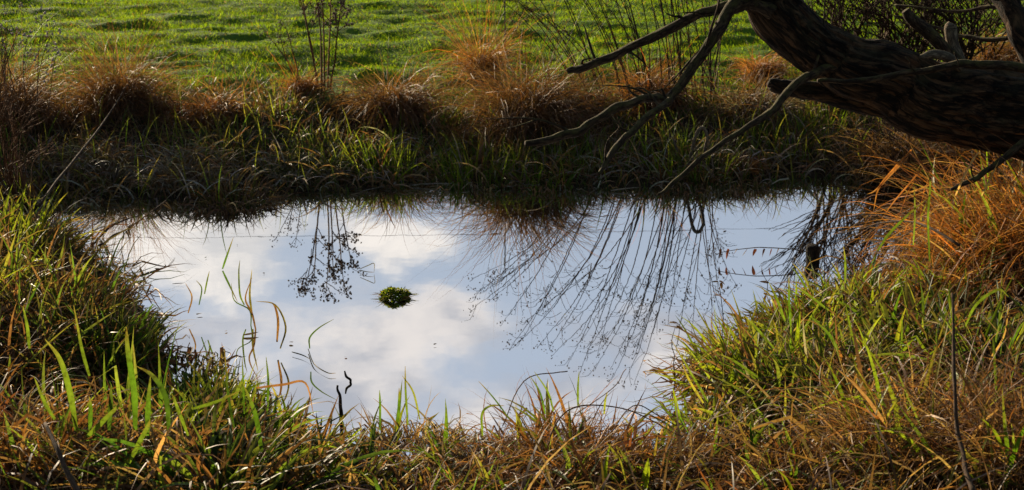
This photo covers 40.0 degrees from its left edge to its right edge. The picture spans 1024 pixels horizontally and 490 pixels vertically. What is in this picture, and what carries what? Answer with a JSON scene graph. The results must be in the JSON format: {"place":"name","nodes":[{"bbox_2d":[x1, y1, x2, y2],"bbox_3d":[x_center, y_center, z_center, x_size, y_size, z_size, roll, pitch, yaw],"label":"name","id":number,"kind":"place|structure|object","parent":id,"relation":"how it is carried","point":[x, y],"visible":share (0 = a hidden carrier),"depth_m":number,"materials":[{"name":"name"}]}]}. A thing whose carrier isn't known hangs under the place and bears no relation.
{"place":"outdoors","nodes":[
{"label":"outdoors","id":0,"kind":"place"},
{"bbox_2d":[15,177,966,482],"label":"water","id":1,"kind":"structure","parent":0,"point":[511,287],"depth_m":6.85,"materials":[{"name":"liquid"}]},
{"bbox_2d":[222,239,232,268],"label":"emergent sedge","id":2,"kind":"object","parent":1,"relation":"in","point":[226,255],"visible":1,"depth_m":6.97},
{"bbox_2d":[185,262,286,348],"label":"emergent sedge","id":3,"kind":"object","parent":1,"relation":"on","point":[251,312],"visible":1,"depth_m":6.24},
{"bbox_2d":[292,320,333,373],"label":"emergent sedge","id":4,"kind":"object","parent":1,"relation":"on","point":[309,348],"visible":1,"depth_m":5.86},
{"bbox_2d":[336,385,342,419],"bbox_3d":[-0.652,0.624,5.323,0.028,0.200,0.022,0,18,0],"label":"charred stick","id":5,"kind":"object","parent":1,"relation":"in","point":[340,403],"visible":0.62,"depth_m":5.31,"materials":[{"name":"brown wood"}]},
{"bbox_2d":[372,286,417,300],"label":"floating clump","id":6,"kind":"object","parent":1,"relation":"on","point":[389,293],"visible":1,"depth_m":6.59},
{"bbox_2d":[412,183,451,184],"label":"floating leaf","id":7,"kind":"object","parent":1,"relation":"on","point":[430,183],"visible":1,"depth_m":8.42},
{"bbox_2d":[668,321,683,378],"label":"withered stem","id":8,"kind":"object","parent":1,"relation":"on","point":[680,328],"visible":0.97,"depth_m":5.63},
{"bbox_2d":[712,280,724,335],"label":"withered stem","id":9,"kind":"object","parent":1,"relation":"on","point":[721,284],"visible":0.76,"depth_m":5.94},
{"bbox_2d":[759,275,768,309],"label":"withered stem","id":10,"kind":"object","parent":1,"relation":"on","point":[766,281],"visible":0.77,"depth_m":6.42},
{"bbox_2d":[806,243,819,263],"bbox_3d":[1.517,0.186,7.138,0.072,0.391,0.072,0,18,0],"label":"short post","id":11,"kind":"object","parent":1,"relation":"in","point":[812,249],"visible":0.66,"depth_m":7.07,"materials":[{"name":"brown wood"}]},
{"bbox_2d":[715,247,805,259],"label":"leaf strung twig","id":12,"kind":"object","parent":11,"relation":"attached to","point":[728,250],"visible":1,"depth_m":7.08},
{"bbox_2d":[64,181,918,444],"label":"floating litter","id":13,"kind":"object","parent":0,"point":[359,191],"visible":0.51,"depth_m":8.09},
{"bbox_2d":[0,0,1023,489],"bbox_3d":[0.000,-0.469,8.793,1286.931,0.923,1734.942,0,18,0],"label":"ground","id":14,"kind":"structure","parent":0,"point":[300,58],"depth_m":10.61,"materials":[{"name":"plant"}]},
{"bbox_2d":[0,0,60,138],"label":"seed head plant","id":15,"kind":"object","parent":14,"relation":"on","point":[30,35],"visible":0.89,"depth_m":8.43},
{"bbox_2d":[0,24,68,204],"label":"dead stalk clump","id":16,"kind":"object","parent":14,"relation":"on","point":[19,166],"visible":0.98,"depth_m":7.38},
{"bbox_2d":[0,212,99,321],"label":"sedge clump","id":17,"kind":"object","parent":14,"relation":"on","point":[9,262],"visible":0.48,"depth_m":6.17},
{"bbox_2d":[0,181,105,264],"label":"sedge clump","id":18,"kind":"object","parent":14,"relation":"on","point":[27,222],"visible":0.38,"depth_m":7.04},
{"bbox_2d":[0,272,127,419],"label":"sedge clump","id":19,"kind":"object","parent":14,"relation":"on","point":[10,364],"visible":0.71,"depth_m":5.49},
{"bbox_2d":[0,195,135,276],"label":"sedge clump","id":20,"kind":"object","parent":14,"relation":"on","point":[42,238],"visible":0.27,"depth_m":6.86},
{"bbox_2d":[0,0,142,146],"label":"grass tussock","id":21,"kind":"object","parent":14,"relation":"on","point":[22,97],"depth_m":9.04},
{"bbox_2d":[1,139,143,210],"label":"sedge tuft","id":22,"kind":"object","parent":14,"relation":"on","point":[67,183],"visible":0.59,"depth_m":8.21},
{"bbox_2d":[26,79,121,133],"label":"grass tussock","id":23,"kind":"object","parent":14,"relation":"on","point":[60,116],"depth_m":9.11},
{"bbox_2d":[38,82,129,206],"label":"leaning stem","id":24,"kind":"object","parent":14,"relation":"on","point":[69,165],"visible":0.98,"depth_m":7.97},
{"bbox_2d":[0,350,175,489],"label":"sedge clump","id":25,"kind":"object","parent":14,"relation":"on","point":[23,456],"visible":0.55,"depth_m":4.68,"materials":[{"name":"plant"}]},
{"bbox_2d":[0,288,178,402],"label":"sedge clump","id":26,"kind":"object","parent":14,"relation":"on","point":[110,359],"visible":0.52,"depth_m":5.59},
{"bbox_2d":[29,123,151,190],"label":"grass tussock","id":27,"kind":"object","parent":14,"relation":"on","point":[101,151],"depth_m":8.45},
{"bbox_2d":[0,234,181,358],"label":"sedge clump","id":28,"kind":"object","parent":14,"relation":"on","point":[78,280],"visible":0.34,"depth_m":6.03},
{"bbox_2d":[0,226,187,325],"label":"sedge clump","id":29,"kind":"object","parent":14,"relation":"on","point":[95,282],"visible":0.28,"depth_m":6.24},
{"bbox_2d":[10,321,198,441],"bbox_3d":[-1.472,0.517,5.082,0.635,0.433,0.852,-8,20,-23],"label":"iris plant","id":30,"kind":"object","parent":14,"relation":"on","point":[160,400],"visible":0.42,"depth_m":5.00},
{"bbox_2d":[3,277,213,385],"bbox_3d":[-1.709,0.332,5.820,0.823,0.357,0.814,-15,23,-37],"label":"sedge clump","id":31,"kind":"object","parent":14,"relation":"on","point":[154,341],"visible":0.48,"depth_m":5.78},
{"bbox_2d":[0,371,221,489],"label":"sedge clump","id":32,"kind":"object","parent":14,"relation":"on","point":[83,478],"visible":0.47,"depth_m":4.55,"materials":[{"name":"plant"}]},
{"bbox_2d":[21,0,240,131],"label":"grass tussock","id":33,"kind":"object","parent":14,"relation":"on","point":[112,88],"depth_m":9.22,"materials":[{"name":"plant"}]},
{"bbox_2d":[127,84,200,125],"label":"grass tussock","id":34,"kind":"object","parent":14,"relation":"on","point":[165,108],"depth_m":9.23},
{"bbox_2d":[94,339,244,397],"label":"sedge clump","id":35,"kind":"object","parent":14,"relation":"on","point":[221,359],"visible":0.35,"depth_m":5.79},
{"bbox_2d":[84,355,263,452],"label":"sedge clump","id":36,"kind":"object","parent":14,"relation":"on","point":[155,404],"visible":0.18,"depth_m":5.17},
{"bbox_2d":[113,135,254,196],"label":"grass tussock","id":37,"kind":"object","parent":14,"relation":"on","point":[170,177],"depth_m":8.37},
{"bbox_2d":[159,79,265,130],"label":"grass tussock","id":38,"kind":"object","parent":14,"relation":"on","point":[209,104],"depth_m":9.15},
{"bbox_2d":[146,354,288,414],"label":"sedge clump","id":39,"kind":"object","parent":14,"relation":"on","point":[203,381],"visible":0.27,"depth_m":5.56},
{"bbox_2d":[30,380,419,489],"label":"sedge clump","id":40,"kind":"object","parent":14,"relation":"on","point":[244,471],"visible":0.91,"depth_m":4.57,"materials":[{"name":"plant"}]},
{"bbox_2d":[179,112,275,170],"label":"sedge tuft","id":41,"kind":"object","parent":14,"relation":"on","point":[235,143],"visible":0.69,"depth_m":8.73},
{"bbox_2d":[173,164,293,218],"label":"sedge tuft","id":42,"kind":"object","parent":14,"relation":"on","point":[266,202],"visible":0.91,"depth_m":8.05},
{"bbox_2d":[151,371,321,453],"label":"sedge clump","id":43,"kind":"object","parent":14,"relation":"on","point":[289,414],"visible":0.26,"depth_m":5.23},
{"bbox_2d":[172,349,313,451],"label":"iris plant","id":44,"kind":"object","parent":14,"relation":"on","point":[256,420],"visible":0.97,"depth_m":4.58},
{"bbox_2d":[257,17,299,80],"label":"seed head plant","id":45,"kind":"object","parent":14,"relation":"on","point":[279,38],"visible":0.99,"depth_m":9.52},
{"bbox_2d":[238,79,322,123],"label":"sedge tuft","id":46,"kind":"object","parent":14,"relation":"on","point":[274,101],"visible":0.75,"depth_m":9.35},
{"bbox_2d":[192,387,382,489],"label":"sedge clump","id":47,"kind":"object","parent":14,"relation":"on","point":[291,421],"visible":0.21,"depth_m":5.00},
{"bbox_2d":[240,141,364,188],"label":"grass tussock","id":48,"kind":"object","parent":14,"relation":"on","point":[300,173],"depth_m":8.49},
{"bbox_2d":[266,42,342,97],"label":"grass tussock","id":49,"kind":"object","parent":14,"relation":"on","point":[301,83],"depth_m":9.64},
{"bbox_2d":[264,117,388,178],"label":"sedge tuft","id":50,"kind":"object","parent":14,"relation":"on","point":[310,140],"visible":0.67,"depth_m":8.75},
{"bbox_2d":[299,0,354,89],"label":"seed head plant","id":51,"kind":"object","parent":14,"relation":"on","point":[317,8],"visible":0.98,"depth_m":9.51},
{"bbox_2d":[309,91,374,122],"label":"grass tussock","id":52,"kind":"object","parent":14,"relation":"on","point":[345,100],"depth_m":9.40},
{"bbox_2d":[231,413,454,489],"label":"sedge clump","id":53,"kind":"object","parent":14,"relation":"on","point":[372,448],"visible":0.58,"depth_m":4.77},
{"bbox_2d":[328,131,437,188],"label":"sedge tuft","id":54,"kind":"object","parent":14,"relation":"on","point":[411,167],"visible":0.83,"depth_m":8.57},
{"bbox_2d":[305,40,487,148],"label":"grass tussock","id":55,"kind":"object","parent":14,"relation":"on","point":[397,107],"depth_m":9.21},
{"bbox_2d":[304,383,513,486],"bbox_3d":[-0.346,0.705,4.977,0.774,0.278,0.867,0,18,0],"label":"sedge clump","id":56,"kind":"object","parent":14,"relation":"on","point":[429,423],"visible":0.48,"depth_m":5.08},
{"bbox_2d":[321,447,533,489],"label":"grass mound","id":57,"kind":"object","parent":14,"relation":"on","point":[403,486],"depth_m":4.66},
{"bbox_2d":[409,95,477,139],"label":"sedge tuft","id":58,"kind":"object","parent":14,"relation":"on","point":[434,119],"visible":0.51,"depth_m":9.25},
{"bbox_2d":[415,115,488,151],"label":"grass tussock","id":59,"kind":"object","parent":14,"relation":"on","point":[467,135],"depth_m":8.99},
{"bbox_2d":[406,129,538,192],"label":"sedge tuft","id":60,"kind":"object","parent":14,"relation":"on","point":[447,155],"visible":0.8,"depth_m":8.54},
{"bbox_2d":[387,0,559,94],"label":"grass tussock","id":61,"kind":"object","parent":14,"relation":"on","point":[482,58],"depth_m":9.92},
{"bbox_2d":[391,416,562,489],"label":"sedge clump","id":62,"kind":"object","parent":14,"relation":"on","point":[442,454],"visible":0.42,"depth_m":4.91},
{"bbox_2d":[0,38,1023,489],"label":"dead bank grass","id":63,"kind":"structure","parent":14,"relation":"on","point":[532,176],"depth_m":8.28,"materials":[{"name":"plant"}]},
{"bbox_2d":[43,422,79,489],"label":"dry stalk","id":64,"kind":"object","parent":63,"relation":"on","point":[73,484],"visible":1,"depth_m":4.14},
{"bbox_2d":[23,305,170,462],"bbox_3d":[-1.344,0.437,4.487,0.506,0.399,0.353,0,18,0],"label":"iris plant","id":65,"kind":"object","parent":63,"relation":"on","point":[111,409],"visible":0.99,"depth_m":4.45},
{"bbox_2d":[98,200,170,245],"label":"leafy twig","id":66,"kind":"object","parent":63,"relation":"on","point":[114,234],"visible":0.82,"depth_m":7.22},
{"bbox_2d":[379,369,607,435],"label":"sedge plant","id":67,"kind":"object","parent":63,"relation":"on","point":[416,403],"visible":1,"depth_m":4.70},
{"bbox_2d":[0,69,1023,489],"bbox_3d":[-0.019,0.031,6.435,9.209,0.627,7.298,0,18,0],"label":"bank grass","id":68,"kind":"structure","parent":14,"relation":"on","point":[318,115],"depth_m":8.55,"materials":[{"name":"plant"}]},
{"bbox_2d":[463,102,562,151],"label":"sedge tuft","id":69,"kind":"object","parent":14,"relation":"on","point":[503,128],"visible":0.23,"depth_m":8.98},
{"bbox_2d":[413,0,641,172],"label":"grass tussock","id":70,"kind":"object","parent":14,"relation":"on","point":[522,101],"depth_m":8.93,"materials":[{"name":"plant"}]},
{"bbox_2d":[431,436,643,489],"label":"grass mound","id":71,"kind":"object","parent":14,"relation":"on","point":[560,480],"depth_m":4.69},
{"bbox_2d":[482,137,606,193],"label":"sedge tuft","id":72,"kind":"object","parent":14,"relation":"on","point":[548,173],"visible":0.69,"depth_m":8.48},
{"bbox_2d":[490,0,606,100],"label":"seed head plant","id":73,"kind":"object","parent":14,"relation":"on","point":[546,27],"visible":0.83,"depth_m":9.37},
{"bbox_2d":[446,368,676,489],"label":"grass mound","id":74,"kind":"object","parent":14,"relation":"on","point":[540,427],"depth_m":5.00,"materials":[{"name":"plant"}]},
{"bbox_2d":[502,369,680,436],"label":"bramble stem","id":75,"kind":"object","parent":74,"relation":"on","point":[587,405],"visible":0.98,"depth_m":4.79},
{"bbox_2d":[537,72,637,128],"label":"grass tussock","id":76,"kind":"object","parent":14,"relation":"on","point":[602,97],"depth_m":9.24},
{"bbox_2d":[536,121,647,180],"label":"sedge tuft","id":77,"kind":"object","parent":14,"relation":"on","point":[601,148],"visible":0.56,"depth_m":8.69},
{"bbox_2d":[554,0,653,108],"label":"seed head plant","id":78,"kind":"object","parent":14,"relation":"on","point":[616,45],"visible":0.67,"depth_m":9.36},
{"bbox_2d":[554,402,737,489],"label":"grass mound","id":79,"kind":"object","parent":14,"relation":"on","point":[647,474],"depth_m":4.79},
{"bbox_2d":[585,7,726,117],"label":"grass tussock","id":80,"kind":"object","parent":14,"relation":"on","point":[655,81],"depth_m":9.45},
{"bbox_2d":[628,0,685,112],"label":"seed head plant","id":81,"kind":"object","parent":14,"relation":"on","point":[667,55],"visible":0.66,"depth_m":9.37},
{"bbox_2d":[618,117,760,191],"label":"sedge tuft","id":82,"kind":"object","parent":14,"relation":"on","point":[681,154],"visible":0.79,"depth_m":8.59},
{"bbox_2d":[686,126,708,167],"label":"folded reed","id":83,"kind":"object","parent":82,"relation":"in","point":[700,128],"visible":0.81,"depth_m":8.47,"materials":[{"name":"brown plant"}]},
{"bbox_2d":[660,0,720,104],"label":"seed head plant","id":84,"kind":"object","parent":14,"relation":"on","point":[709,66],"visible":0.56,"depth_m":9.45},
{"bbox_2d":[641,148,771,196],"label":"sedge tuft","id":85,"kind":"object","parent":14,"relation":"on","point":[710,188],"visible":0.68,"depth_m":8.38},
{"bbox_2d":[649,365,786,450],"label":"sedge clump","id":86,"kind":"object","parent":14,"relation":"on","point":[694,408],"visible":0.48,"depth_m":5.30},
{"bbox_2d":[699,0,744,92],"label":"seed head plant","id":87,"kind":"object","parent":14,"relation":"on","point":[718,50],"visible":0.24,"depth_m":9.64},
{"bbox_2d":[616,396,840,489],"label":"grass mound","id":88,"kind":"object","parent":14,"relation":"on","point":[719,438],"depth_m":4.84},
{"bbox_2d":[709,144,775,179],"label":"grass tussock","id":89,"kind":"object","parent":14,"relation":"on","point":[756,171],"depth_m":8.61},
{"bbox_2d":[492,0,1023,195],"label":"willow tree","id":90,"kind":"object","parent":14,"relation":"on","point":[917,95],"visible":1,"depth_m":6.28,"materials":[{"name":"brown plant"}]},
{"bbox_2d":[637,292,881,409],"bbox_3d":[0.991,0.385,5.702,0.971,0.446,0.993,0,18,0],"label":"sedge clump","id":91,"kind":"object","parent":14,"relation":"on","point":[696,357],"visible":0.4,"depth_m":5.66,"materials":[{"name":"plant"}]},
{"bbox_2d":[692,52,826,135],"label":"grass tussock","id":92,"kind":"object","parent":14,"relation":"on","point":[751,102],"depth_m":9.28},
{"bbox_2d":[719,41,802,88],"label":"grass tussock","id":93,"kind":"object","parent":14,"relation":"on","point":[780,64],"depth_m":9.98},
{"bbox_2d":[504,0,1023,76],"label":"wire fence","id":94,"kind":"object","parent":14,"relation":"on","point":[505,24],"visible":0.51,"depth_m":10.01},
{"bbox_2d":[720,100,854,172],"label":"sedge tuft","id":95,"kind":"object","parent":14,"relation":"on","point":[779,138],"visible":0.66,"depth_m":8.95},
{"bbox_2d":[672,246,926,434],"bbox_3d":[1.012,0.356,5.401,0.918,0.423,0.812,-3,19,-10],"label":"sedge plant","id":96,"kind":"object","parent":14,"relation":"on","point":[773,347],"visible":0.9,"depth_m":5.30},
{"bbox_2d":[717,266,897,355],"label":"sedge clump","id":97,"kind":"object","parent":14,"relation":"on","point":[764,305],"visible":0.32,"depth_m":6.15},
{"bbox_2d":[682,406,945,489],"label":"grass mound","id":98,"kind":"object","parent":14,"relation":"on","point":[789,481],"depth_m":4.61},
{"bbox_2d":[698,311,941,437],"bbox_3d":[1.188,0.473,5.304,0.958,0.372,0.878,0,18,0],"label":"sedge clump","id":99,"kind":"object","parent":14,"relation":"on","point":[778,363],"visible":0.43,"depth_m":5.35,"materials":[{"name":"plant"}]},
{"bbox_2d":[774,100,885,147],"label":"sedge tuft","id":100,"kind":"object","parent":14,"relation":"on","point":[841,116],"visible":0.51,"depth_m":9.20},
{"bbox_2d":[803,0,893,38],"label":"scrub bush","id":101,"kind":"object","parent":14,"relation":"on","point":[836,12],"visible":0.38,"depth_m":9.54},
{"bbox_2d":[773,244,963,338],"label":"sedge clump","id":102,"kind":"object","parent":14,"relation":"on","point":[863,287],"visible":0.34,"depth_m":6.34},
{"bbox_2d":[726,291,1023,489],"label":"grass mound","id":103,"kind":"object","parent":14,"relation":"on","point":[844,416],"depth_m":4.67,"materials":[{"name":"plant"}]},
{"bbox_2d":[773,288,989,392],"bbox_3d":[1.418,0.372,5.526,0.817,0.403,0.916,-17,25,-42],"label":"sedge clump","id":104,"kind":"object","parent":14,"relation":"on","point":[867,320],"visible":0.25,"depth_m":5.52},
{"bbox_2d":[822,0,952,49],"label":"scrub bush","id":105,"kind":"object","parent":14,"relation":"on","point":[886,35],"visible":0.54,"depth_m":9.63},
{"bbox_2d":[832,115,959,170],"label":"tuft","id":106,"kind":"object","parent":14,"relation":"on","point":[880,131],"visible":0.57,"depth_m":8.48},
{"bbox_2d":[795,113,1000,197],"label":"grass tussock","id":107,"kind":"object","parent":14,"relation":"on","point":[897,155],"depth_m":8.45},
{"bbox_2d":[809,116,1023,318],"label":"grass tussock","id":108,"kind":"object","parent":14,"relation":"on","point":[987,207],"depth_m":6.47,"materials":[{"name":"plant"}]},
{"bbox_2d":[833,214,959,246],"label":"bramble stem","id":109,"kind":"object","parent":108,"relation":"attached to","point":[943,235],"visible":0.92,"depth_m":6.13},
{"bbox_2d":[868,149,998,260],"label":"dead reed","id":110,"kind":"object","parent":108,"relation":"hanging from","point":[893,170],"visible":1,"depth_m":5.87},
{"bbox_2d":[814,295,1023,489],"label":"grass mound","id":111,"kind":"object","parent":14,"relation":"on","point":[1013,448],"depth_m":4.43,"materials":[{"name":"plant"}]},
{"bbox_2d":[951,293,975,489],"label":"dry stalk","id":112,"kind":"object","parent":111,"relation":"on","point":[963,453],"visible":1,"depth_m":4.20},
{"bbox_2d":[821,268,1016,361],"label":"sedge clump","id":113,"kind":"object","parent":14,"relation":"on","point":[885,306],"visible":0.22,"depth_m":5.77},
{"bbox_2d":[821,128,1023,316],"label":"grass tussock","id":114,"kind":"object","parent":14,"relation":"on","point":[1018,192],"depth_m":6.40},
{"bbox_2d":[863,0,988,61],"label":"scrub bush","id":115,"kind":"object","parent":14,"relation":"on","point":[917,39],"visible":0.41,"depth_m":9.73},
{"bbox_2d":[861,271,1023,402],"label":"sedge clump","id":116,"kind":"object","parent":14,"relation":"on","point":[998,314],"visible":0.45,"depth_m":5.30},
{"bbox_2d":[883,0,1006,59],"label":"scrub bush","id":117,"kind":"object","parent":14,"relation":"on","point":[970,47],"visible":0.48,"depth_m":9.51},
{"bbox_2d":[873,237,1022,310],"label":"grass tussock","id":118,"kind":"object","parent":14,"relation":"on","point":[920,274],"depth_m":6.26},
{"bbox_2d":[891,132,1016,184],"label":"grass tussock","id":119,"kind":"object","parent":14,"relation":"on","point":[973,153],"depth_m":8.56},
{"bbox_2d":[931,289,1023,462],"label":"sedge plant","id":120,"kind":"object","parent":14,"relation":"on","point":[978,302],"visible":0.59,"depth_m":5.11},
{"bbox_2d":[943,22,1020,62],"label":"grass tussock","id":121,"kind":"object","parent":14,"relation":"on","point":[1005,53],"depth_m":10.02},
{"bbox_2d":[943,0,1023,59],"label":"scrub bush","id":122,"kind":"object","parent":14,"relation":"on","point":[985,20],"visible":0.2,"depth_m":9.56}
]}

